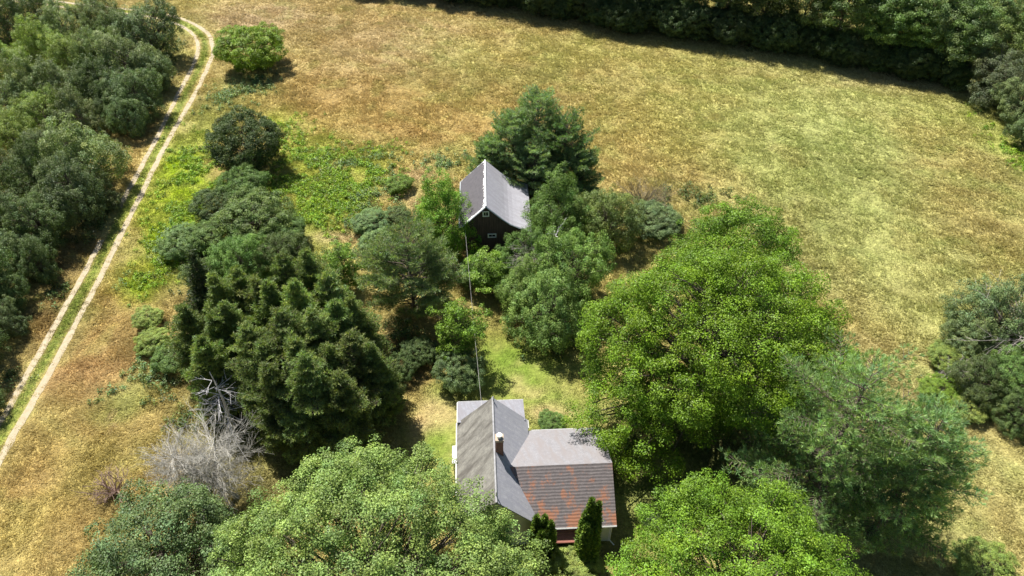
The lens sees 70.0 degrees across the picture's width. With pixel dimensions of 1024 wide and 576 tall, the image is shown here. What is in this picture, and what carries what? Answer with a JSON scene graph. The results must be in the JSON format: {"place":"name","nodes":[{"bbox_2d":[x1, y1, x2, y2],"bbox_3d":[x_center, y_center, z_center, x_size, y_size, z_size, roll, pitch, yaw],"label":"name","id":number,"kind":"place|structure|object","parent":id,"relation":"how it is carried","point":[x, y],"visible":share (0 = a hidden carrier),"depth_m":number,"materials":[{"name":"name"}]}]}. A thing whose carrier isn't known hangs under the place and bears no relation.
{"place":"outdoors","nodes":[
{"label":"outdoors","id":0,"kind":"place"},
{"bbox_2d":[0,0,214,465],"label":"dirt track","id":1,"kind":"structure","parent":0,"point":[34,398],"depth_m":84.77,"materials":[{"name":"beige soil"}]},
{"bbox_2d":[0,0,1023,575],"bbox_3d":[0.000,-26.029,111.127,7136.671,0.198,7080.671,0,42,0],"label":"ground","id":2,"kind":"structure","parent":0,"point":[532,364],"depth_m":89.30,"materials":[{"name":"yellow plant"}]},
{"bbox_2d":[0,0,42,51],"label":"tree","id":3,"kind":"object","parent":2,"relation":"on","point":[6,23],"visible":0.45,"depth_m":124.45,"materials":[{"name":"green plant"}]},
{"bbox_2d":[0,106,43,165],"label":"tree","id":4,"kind":"object","parent":2,"relation":"on","point":[11,128],"visible":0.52,"depth_m":97.25,"materials":[{"name":"green plant"}]},
{"bbox_2d":[2,233,63,284],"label":"tree","id":5,"kind":"object","parent":2,"relation":"on","point":[41,267],"visible":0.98,"depth_m":81.04,"materials":[{"name":"green plant"}]},
{"bbox_2d":[0,48,65,111],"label":"tree","id":6,"kind":"object","parent":2,"relation":"on","point":[24,79],"visible":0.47,"depth_m":107.23,"materials":[{"name":"green plant"}]},
{"bbox_2d":[0,132,67,197],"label":"tree","id":7,"kind":"object","parent":2,"relation":"on","point":[25,158],"visible":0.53,"depth_m":89.65,"materials":[{"name":"green plant"}]},
{"bbox_2d":[7,82,69,132],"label":"tree","id":8,"kind":"object","parent":2,"relation":"on","point":[29,101],"visible":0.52,"depth_m":102.35,"materials":[{"name":"green plant"}]},
{"bbox_2d":[0,188,78,254],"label":"tree","id":9,"kind":"object","parent":2,"relation":"on","point":[46,230],"visible":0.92,"depth_m":84.06,"materials":[{"name":"green plant"}]},
{"bbox_2d":[9,13,78,76],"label":"tree","id":10,"kind":"object","parent":2,"relation":"on","point":[38,47],"visible":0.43,"depth_m":116.24,"materials":[{"name":"green plant"}]},
{"bbox_2d":[27,54,90,108],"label":"tree","id":11,"kind":"object","parent":2,"relation":"on","point":[56,70],"visible":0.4,"depth_m":108.58,"materials":[{"name":"green plant"}]},
{"bbox_2d":[30,0,96,50],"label":"tree","id":12,"kind":"object","parent":2,"relation":"on","point":[51,17],"visible":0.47,"depth_m":123.07,"materials":[{"name":"green plant"}]},
{"bbox_2d":[22,150,106,231],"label":"tree","id":13,"kind":"object","parent":2,"relation":"on","point":[68,172],"visible":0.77,"depth_m":87.18,"materials":[{"name":"green plant"}]},
{"bbox_2d":[42,30,97,82],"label":"tree","id":14,"kind":"object","parent":2,"relation":"on","point":[66,57],"visible":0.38,"depth_m":114.22,"materials":[{"name":"green plant"}]},
{"bbox_2d":[47,80,110,146],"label":"tree","id":15,"kind":"object","parent":2,"relation":"on","point":[95,120],"visible":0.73,"depth_m":102.80,"materials":[{"name":"green plant"}]},
{"bbox_2d":[30,112,134,201],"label":"tree","id":16,"kind":"object","parent":2,"relation":"on","point":[73,149],"visible":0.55,"depth_m":92.11,"materials":[{"name":"green plant"}]},
{"bbox_2d":[63,53,133,108],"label":"tree","id":17,"kind":"object","parent":2,"relation":"on","point":[90,93],"visible":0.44,"depth_m":108.16,"materials":[{"name":"green plant"}]},
{"bbox_2d":[101,92,148,137],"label":"tree","id":18,"kind":"object","parent":2,"relation":"on","point":[136,119],"visible":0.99,"depth_m":104.73,"materials":[{"name":"green plant"}]},
{"bbox_2d":[93,63,167,125],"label":"tree","id":19,"kind":"object","parent":2,"relation":"on","point":[139,94],"visible":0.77,"depth_m":107.54,"materials":[{"name":"green plant"}]},
{"bbox_2d":[91,28,176,93],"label":"tree","id":20,"kind":"object","parent":2,"relation":"on","point":[106,56],"visible":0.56,"depth_m":112.44,"materials":[{"name":"green plant"}]},
{"bbox_2d":[107,0,184,55],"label":"tree","id":21,"kind":"object","parent":2,"relation":"on","point":[155,38],"visible":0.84,"depth_m":121.06,"materials":[{"name":"green plant"}]},
{"bbox_2d":[65,476,250,575],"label":"oak tree","id":22,"kind":"object","parent":2,"relation":"on","point":[112,560],"visible":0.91,"depth_m":52.28,"materials":[{"name":"green plant"}]},
{"bbox_2d":[153,221,206,260],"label":"leafy shrub","id":23,"kind":"object","parent":2,"relation":"on","point":[172,252],"visible":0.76,"depth_m":84.62,"materials":[{"name":"green plant"}]},
{"bbox_2d":[163,300,207,373],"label":"cedar tree","id":24,"kind":"object","parent":2,"relation":"on","point":[189,321],"visible":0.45,"depth_m":68.80,"materials":[{"name":"green plant"}]},
{"bbox_2d":[128,403,270,533],"bbox_3d":[-25.040,14.030,58.877,10.268,10.560,10.073,8,43,9],"label":"dead tree","id":25,"kind":"object","parent":2,"relation":"on","point":[215,478],"visible":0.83,"depth_m":58.73,"materials":[{"name":"grey wood"}]},
{"bbox_2d":[182,247,218,333],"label":"cedar tree","id":26,"kind":"object","parent":2,"relation":"on","point":[199,290],"visible":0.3,"depth_m":69.80,"materials":[{"name":"green plant"}]},
{"bbox_2d":[183,216,232,256],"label":"leafy shrub","id":27,"kind":"object","parent":2,"relation":"on","point":[212,237],"visible":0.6,"depth_m":84.52,"materials":[{"name":"green plant"}]},
{"bbox_2d":[188,189,233,222],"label":"leafy shrub","id":28,"kind":"object","parent":2,"relation":"on","point":[208,197],"visible":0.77,"depth_m":89.45,"materials":[{"name":"green plant"}]},
{"bbox_2d":[180,333,242,428],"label":"cedar tree","id":29,"kind":"object","parent":2,"relation":"on","point":[207,356],"visible":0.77,"depth_m":64.79,"materials":[{"name":"green plant"}]},
{"bbox_2d":[210,299,255,374],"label":"cedar tree","id":30,"kind":"object","parent":2,"relation":"on","point":[229,312],"visible":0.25,"depth_m":65.70,"materials":[{"name":"green plant"}]},
{"bbox_2d":[215,263,260,326],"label":"cedar tree","id":31,"kind":"object","parent":2,"relation":"on","point":[238,278],"visible":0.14,"depth_m":68.21,"materials":[{"name":"green plant"}]},
{"bbox_2d":[203,229,274,280],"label":"yard tree","id":32,"kind":"object","parent":2,"relation":"on","point":[235,246],"visible":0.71,"depth_m":80.04,"materials":[{"name":"green plant"}]},
{"bbox_2d":[198,104,284,173],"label":"round bush","id":33,"kind":"object","parent":2,"relation":"on","point":[248,154],"visible":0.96,"depth_m":95.91,"materials":[{"name":"green plant"}]},
{"bbox_2d":[213,162,271,202],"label":"leafy shrub","id":34,"kind":"object","parent":2,"relation":"on","point":[232,180],"visible":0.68,"depth_m":91.93,"materials":[{"name":"green plant"}]},
{"bbox_2d":[222,319,269,413],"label":"cedar tree","id":35,"kind":"object","parent":2,"relation":"on","point":[248,335],"visible":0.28,"depth_m":63.02,"materials":[{"name":"green plant"}]},
{"bbox_2d":[211,21,288,72],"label":"round bush","id":36,"kind":"object","parent":2,"relation":"on","point":[257,54],"visible":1,"depth_m":119.13,"materials":[{"name":"green plant"}]},
{"bbox_2d":[210,186,297,245],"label":"leafy shrub","id":37,"kind":"object","parent":2,"relation":"on","point":[249,201],"visible":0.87,"depth_m":85.66,"materials":[{"name":"green plant"}]},
{"bbox_2d":[235,337,288,439],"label":"cedar tree","id":38,"kind":"object","parent":2,"relation":"on","point":[261,351],"visible":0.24,"depth_m":62.19,"materials":[{"name":"green plant"}]},
{"bbox_2d":[249,278,286,332],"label":"cedar tree","id":39,"kind":"object","parent":2,"relation":"on","point":[270,295],"visible":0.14,"depth_m":65.64,"materials":[{"name":"green plant"}]},
{"bbox_2d":[249,229,307,276],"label":"yard tree","id":40,"kind":"object","parent":2,"relation":"on","point":[292,247],"visible":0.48,"depth_m":81.94,"materials":[{"name":"green plant"}]},
{"bbox_2d":[248,359,318,462],"bbox_3d":[-19.797,10.107,62.659,5.776,11.124,6.038,0,42,0],"label":"cedar tree","id":41,"kind":"object","parent":2,"relation":"on","point":[271,380],"visible":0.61,"depth_m":61.43,"materials":[{"name":"green plant"}]},
{"bbox_2d":[257,306,325,366],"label":"cedar tree","id":42,"kind":"object","parent":2,"relation":"on","point":[281,323],"visible":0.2,"depth_m":61.55,"materials":[{"name":"green plant"}]},
{"bbox_2d":[268,277,331,328],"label":"cedar tree","id":43,"kind":"object","parent":2,"relation":"on","point":[300,297],"visible":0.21,"depth_m":64.32,"materials":[{"name":"green plant"}]},
{"bbox_2d":[275,347,351,464],"bbox_3d":[-16.871,9.444,62.502,8.176,12.321,8.234,0,42,0],"label":"cedar tree","id":44,"kind":"object","parent":2,"relation":"on","point":[307,373],"visible":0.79,"depth_m":60.70,"materials":[{"name":"green plant"}]},
{"bbox_2d":[284,245,348,307],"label":"cedar tree","id":45,"kind":"object","parent":2,"relation":"on","point":[312,263],"visible":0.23,"depth_m":66.88,"materials":[{"name":"green plant"}]},
{"bbox_2d":[296,302,352,357],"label":"cedar tree","id":46,"kind":"object","parent":2,"relation":"on","point":[313,318],"visible":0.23,"depth_m":62.56,"materials":[{"name":"green plant"}]},
{"bbox_2d":[321,239,370,291],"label":"yard tree","id":47,"kind":"object","parent":2,"relation":"on","point":[342,253],"visible":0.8,"depth_m":79.66,"materials":[{"name":"green plant"}]},
{"bbox_2d":[319,296,372,345],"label":"cedar tree","id":48,"kind":"object","parent":2,"relation":"on","point":[336,309],"visible":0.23,"depth_m":64.42,"materials":[{"name":"green plant"}]},
{"bbox_2d":[312,268,385,349],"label":"cedar tree","id":49,"kind":"object","parent":2,"relation":"on","point":[329,287],"visible":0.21,"depth_m":66.17,"materials":[{"name":"green plant"}]},
{"bbox_2d":[314,368,386,461],"bbox_3d":[-14.043,10.580,62.288,6.108,10.918,6.155,0,42,0],"label":"cedar tree","id":50,"kind":"object","parent":2,"relation":"on","point":[350,397],"visible":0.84,"depth_m":61.22,"materials":[{"name":"green plant"}]},
{"bbox_2d":[327,325,406,422],"bbox_3d":[-13.731,7.616,65.399,8.329,11.159,7.940,0,42,0],"label":"cedar tree","id":51,"kind":"object","parent":2,"relation":"on","point":[352,342],"visible":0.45,"depth_m":63.02,"materials":[{"name":"green plant"}]},
{"bbox_2d":[340,294,394,360],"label":"cedar tree","id":52,"kind":"object","parent":2,"relation":"on","point":[364,317],"visible":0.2,"depth_m":67.44,"materials":[{"name":"green plant"}]},
{"bbox_2d":[206,434,556,575],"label":"ash tree","id":53,"kind":"object","parent":2,"relation":"on","point":[476,545],"visible":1,"depth_m":47.66,"materials":[{"name":"green plant"}]},
{"bbox_2d":[360,341,407,426],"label":"cedar tree","id":54,"kind":"object","parent":2,"relation":"on","point":[394,405],"visible":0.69,"depth_m":64.52,"materials":[{"name":"green plant"}]},
{"bbox_2d":[351,209,466,319],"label":"pine tree","id":55,"kind":"object","parent":2,"relation":"on","point":[431,266],"visible":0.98,"depth_m":73.62,"materials":[{"name":"green plant"}]},
{"bbox_2d":[0,34,829,482],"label":"scrub growth","id":56,"kind":"object","parent":2,"relation":"on","point":[384,326],"visible":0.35,"depth_m":75.84,"materials":[{"name":"green plant"}]},
{"bbox_2d":[399,333,438,367],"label":"leafy shrub","id":57,"kind":"object","parent":2,"relation":"on","point":[414,345],"visible":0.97,"depth_m":72.77,"materials":[{"name":"green plant"}]},
{"bbox_2d":[413,165,483,259],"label":"yard tree","id":58,"kind":"object","parent":2,"relation":"on","point":[446,222],"visible":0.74,"depth_m":82.28,"materials":[{"name":"green plant"}]},
{"bbox_2d":[424,297,492,362],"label":"yard tree","id":59,"kind":"object","parent":2,"relation":"on","point":[471,329],"visible":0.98,"depth_m":70.36,"materials":[{"name":"green plant"}]},
{"bbox_2d":[430,349,489,395],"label":"leafy shrub","id":60,"kind":"object","parent":2,"relation":"on","point":[465,385],"visible":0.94,"depth_m":69.76,"materials":[{"name":"green plant"}]},
{"bbox_2d":[463,246,512,298],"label":"yard tree","id":61,"kind":"object","parent":2,"relation":"on","point":[493,270],"visible":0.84,"depth_m":78.81,"materials":[{"name":"green plant"}]},
{"bbox_2d":[464,131,513,176],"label":"pine tree","id":62,"kind":"object","parent":2,"relation":"on","point":[480,145],"visible":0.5,"depth_m":90.97,"materials":[{"name":"green plant"}]},
{"bbox_2d":[459,160,531,256],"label":"barn","id":63,"kind":"structure","parent":2,"relation":"on","point":[497,201],"depth_m":84.72,"materials":[{"name":"grey metal"}]},
{"bbox_2d":[482,106,542,184],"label":"pine tree","id":64,"kind":"object","parent":2,"relation":"on","point":[516,124],"visible":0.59,"depth_m":89.58,"materials":[{"name":"green plant"}]},
{"bbox_2d":[494,222,546,285],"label":"yard tree","id":65,"kind":"object","parent":2,"relation":"on","point":[507,250],"visible":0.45,"depth_m":80.46,"materials":[{"name":"green plant"}]},
{"bbox_2d":[493,251,551,314],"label":"yard tree","id":66,"kind":"object","parent":2,"relation":"on","point":[505,287],"visible":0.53,"depth_m":76.40,"materials":[{"name":"green plant"}]},
{"bbox_2d":[86,67,973,427],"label":"bramble patch","id":67,"kind":"object","parent":2,"relation":"on","point":[336,163],"visible":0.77,"depth_m":100.03,"materials":[{"name":"green plant"}]},
{"bbox_2d":[452,396,616,556],"bbox_3d":[1.478,13.874,60.392,13.037,8.560,14.100,-2,42,-2],"label":"farmhouse","id":68,"kind":"object","parent":2,"relation":"on","point":[559,477],"visible":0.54,"depth_m":58.16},
{"bbox_2d":[505,133,565,203],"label":"pine tree","id":69,"kind":"object","parent":2,"relation":"on","point":[535,173],"visible":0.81,"depth_m":89.17,"materials":[{"name":"green plant"}]},
{"bbox_2d":[506,83,573,176],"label":"pine tree","id":70,"kind":"object","parent":2,"relation":"on","point":[535,110],"visible":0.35,"depth_m":90.74,"materials":[{"name":"green plant"}]},
{"bbox_2d":[499,263,589,355],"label":"yard tree","id":71,"kind":"object","parent":2,"relation":"on","point":[552,282],"visible":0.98,"depth_m":72.69,"materials":[{"name":"green plant"}]},
{"bbox_2d":[521,160,593,245],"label":"yard tree","id":72,"kind":"object","parent":2,"relation":"on","point":[542,221],"visible":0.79,"depth_m":83.57,"materials":[{"name":"green plant"}]},
{"bbox_2d":[530,100,599,188],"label":"pine tree","id":73,"kind":"object","parent":2,"relation":"on","point":[559,124],"visible":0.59,"depth_m":89.21,"materials":[{"name":"green plant"}]},
{"bbox_2d":[123,102,1023,422],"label":"fern drift","id":74,"kind":"object","parent":2,"relation":"on","point":[315,206],"visible":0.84,"depth_m":97.27,"materials":[{"name":"green plant"}]},
{"bbox_2d":[533,225,616,315],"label":"yard tree","id":75,"kind":"object","parent":2,"relation":"on","point":[595,273],"visible":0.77,"depth_m":75.75,"materials":[{"name":"green plant"}]},
{"bbox_2d":[544,543,606,575],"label":"leafy shrub","id":76,"kind":"object","parent":2,"relation":"on","point":[569,564],"visible":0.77,"depth_m":56.23,"materials":[{"name":"green plant"}]},
{"bbox_2d":[553,137,604,200],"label":"pine tree","id":77,"kind":"object","parent":2,"relation":"on","point":[586,170],"visible":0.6,"depth_m":89.90,"materials":[{"name":"green plant"}]},
{"bbox_2d":[564,184,646,253],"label":"yard tree","id":78,"kind":"object","parent":2,"relation":"on","point":[611,199],"visible":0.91,"depth_m":84.62,"materials":[{"name":"green plant"}]},
{"bbox_2d":[628,198,683,239],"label":"leafy shrub","id":79,"kind":"object","parent":2,"relation":"on","point":[669,214],"visible":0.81,"depth_m":87.95,"materials":[{"name":"green plant"}]},
{"bbox_2d":[651,0,698,38],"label":"understory bush","id":80,"kind":"object","parent":2,"relation":"on","point":[671,30],"visible":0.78,"depth_m":128.74,"materials":[{"name":"green plant"}]},
{"bbox_2d":[561,228,862,484],"bbox_3d":[16.719,4.441,63.271,25.326,18.748,21.154,0,42,0],"label":"maple tree","id":81,"kind":"object","parent":2,"relation":"on","point":[709,377],"visible":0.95,"depth_m":59.46,"materials":[{"name":"green plant"}]},
{"bbox_2d":[707,4,758,46],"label":"understory bush","id":82,"kind":"object","parent":2,"relation":"on","point":[723,38],"visible":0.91,"depth_m":126.45,"materials":[{"name":"green plant"}]},
{"bbox_2d":[664,193,803,313],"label":"maple tree","id":83,"kind":"object","parent":2,"relation":"on","point":[729,220],"visible":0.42,"depth_m":72.81,"materials":[{"name":"green plant"}]},
{"bbox_2d":[604,467,872,575],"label":"maple tree","id":84,"kind":"object","parent":2,"relation":"on","point":[802,560],"visible":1,"depth_m":49.82,"materials":[{"name":"green plant"}]},
{"bbox_2d":[762,12,813,53],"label":"understory bush","id":85,"kind":"object","parent":2,"relation":"on","point":[794,41],"visible":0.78,"depth_m":123.59,"materials":[{"name":"green plant"}]},
{"bbox_2d":[778,0,829,47],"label":"forest tree","id":86,"kind":"object","parent":2,"relation":"on","point":[814,6],"visible":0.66,"depth_m":122.62,"materials":[{"name":"green plant"}]},
{"bbox_2d":[717,324,937,559],"bbox_3d":[24.249,11.658,55.061,16.160,18.987,14.054,-19,45,-20],"label":"white pine","id":87,"kind":"object","parent":2,"relation":"on","point":[836,418],"visible":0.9,"depth_m":52.82,"materials":[{"name":"green plant"}]},
{"bbox_2d":[807,0,881,57],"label":"forest tree","id":88,"kind":"object","parent":2,"relation":"on","point":[841,15],"visible":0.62,"depth_m":119.25,"materials":[{"name":"green plant"}]},
{"bbox_2d":[854,0,915,71],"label":"forest tree","id":89,"kind":"object","parent":2,"relation":"on","point":[870,29],"visible":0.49,"depth_m":117.30,"materials":[{"name":"green plant"}]},
{"bbox_2d":[861,0,926,68],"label":"forest tree","id":90,"kind":"object","parent":2,"relation":"on","point":[907,35],"visible":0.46,"depth_m":116.76,"materials":[{"name":"green plant"}]},
{"bbox_2d":[814,391,995,567],"bbox_3d":[29.181,14.195,54.602,10.432,15.830,10.898,18,45,19],"label":"white pine","id":91,"kind":"object","parent":2,"relation":"on","point":[944,449],"visible":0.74,"depth_m":52.33,"materials":[{"name":"green plant"}]},
{"bbox_2d":[890,0,954,58],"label":"forest tree","id":92,"kind":"object","parent":2,"relation":"on","point":[915,27],"visible":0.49,"depth_m":115.39,"materials":[{"name":"green plant"}]},
{"bbox_2d":[893,0,971,66],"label":"forest tree","id":93,"kind":"object","parent":2,"relation":"on","point":[932,3],"visible":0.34,"depth_m":114.21,"materials":[{"name":"green plant"}]},
{"bbox_2d":[916,372,962,406],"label":"leafy shrub","id":94,"kind":"object","parent":2,"relation":"on","point":[930,383],"visible":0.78,"depth_m":69.87,"materials":[{"name":"green plant"}]},
{"bbox_2d":[930,0,1002,91],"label":"forest tree","id":95,"kind":"object","parent":2,"relation":"on","point":[985,17],"visible":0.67,"depth_m":112.43,"materials":[{"name":"green plant"}]},
{"bbox_2d":[928,0,1009,87],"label":"forest tree","id":96,"kind":"object","parent":2,"relation":"on","point":[986,31],"visible":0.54,"depth_m":112.10,"materials":[{"name":"green plant"}]},
{"bbox_2d":[939,317,998,362],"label":"tree","id":97,"kind":"object","parent":2,"relation":"on","point":[951,334],"visible":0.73,"depth_m":72.48,"materials":[{"name":"green plant"}]},
{"bbox_2d":[936,273,1023,360],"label":"tree","id":98,"kind":"object","parent":2,"relation":"on","point":[998,298],"visible":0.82,"depth_m":72.82,"materials":[{"name":"green plant"}]},
{"bbox_2d":[944,351,1017,413],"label":"tree","id":99,"kind":"object","parent":2,"relation":"on","point":[967,385],"visible":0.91,"depth_m":68.36,"materials":[{"name":"green plant"}]},
{"bbox_2d":[951,535,1021,575],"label":"leafy shrub","id":100,"kind":"object","parent":2,"relation":"on","point":[965,555],"visible":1,"depth_m":56.55,"materials":[{"name":"green plant"}]},
{"bbox_2d":[966,40,1023,108],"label":"wood edge tree","id":101,"kind":"object","parent":2,"relation":"on","point":[986,78],"visible":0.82,"depth_m":110.81,"materials":[{"name":"green plant"}]},
{"bbox_2d":[969,341,1023,402],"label":"tree","id":102,"kind":"object","parent":2,"relation":"on","point":[1015,369],"visible":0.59,"depth_m":68.80,"materials":[{"name":"green plant"}]},
{"bbox_2d":[972,0,1023,66],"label":"wood edge tree","id":103,"kind":"object","parent":2,"relation":"on","point":[1006,36],"visible":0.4,"depth_m":118.55,"materials":[{"name":"green plant"}]},
{"bbox_2d":[987,386,1023,441],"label":"tree","id":104,"kind":"object","parent":2,"relation":"on","point":[1016,414],"visible":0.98,"depth_m":66.67,"materials":[{"name":"green plant"}]},
{"bbox_2d":[988,76,1023,126],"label":"wood edge tree","id":105,"kind":"object","parent":2,"relation":"on","point":[1011,111],"visible":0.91,"depth_m":106.89,"materials":[{"name":"green plant"}]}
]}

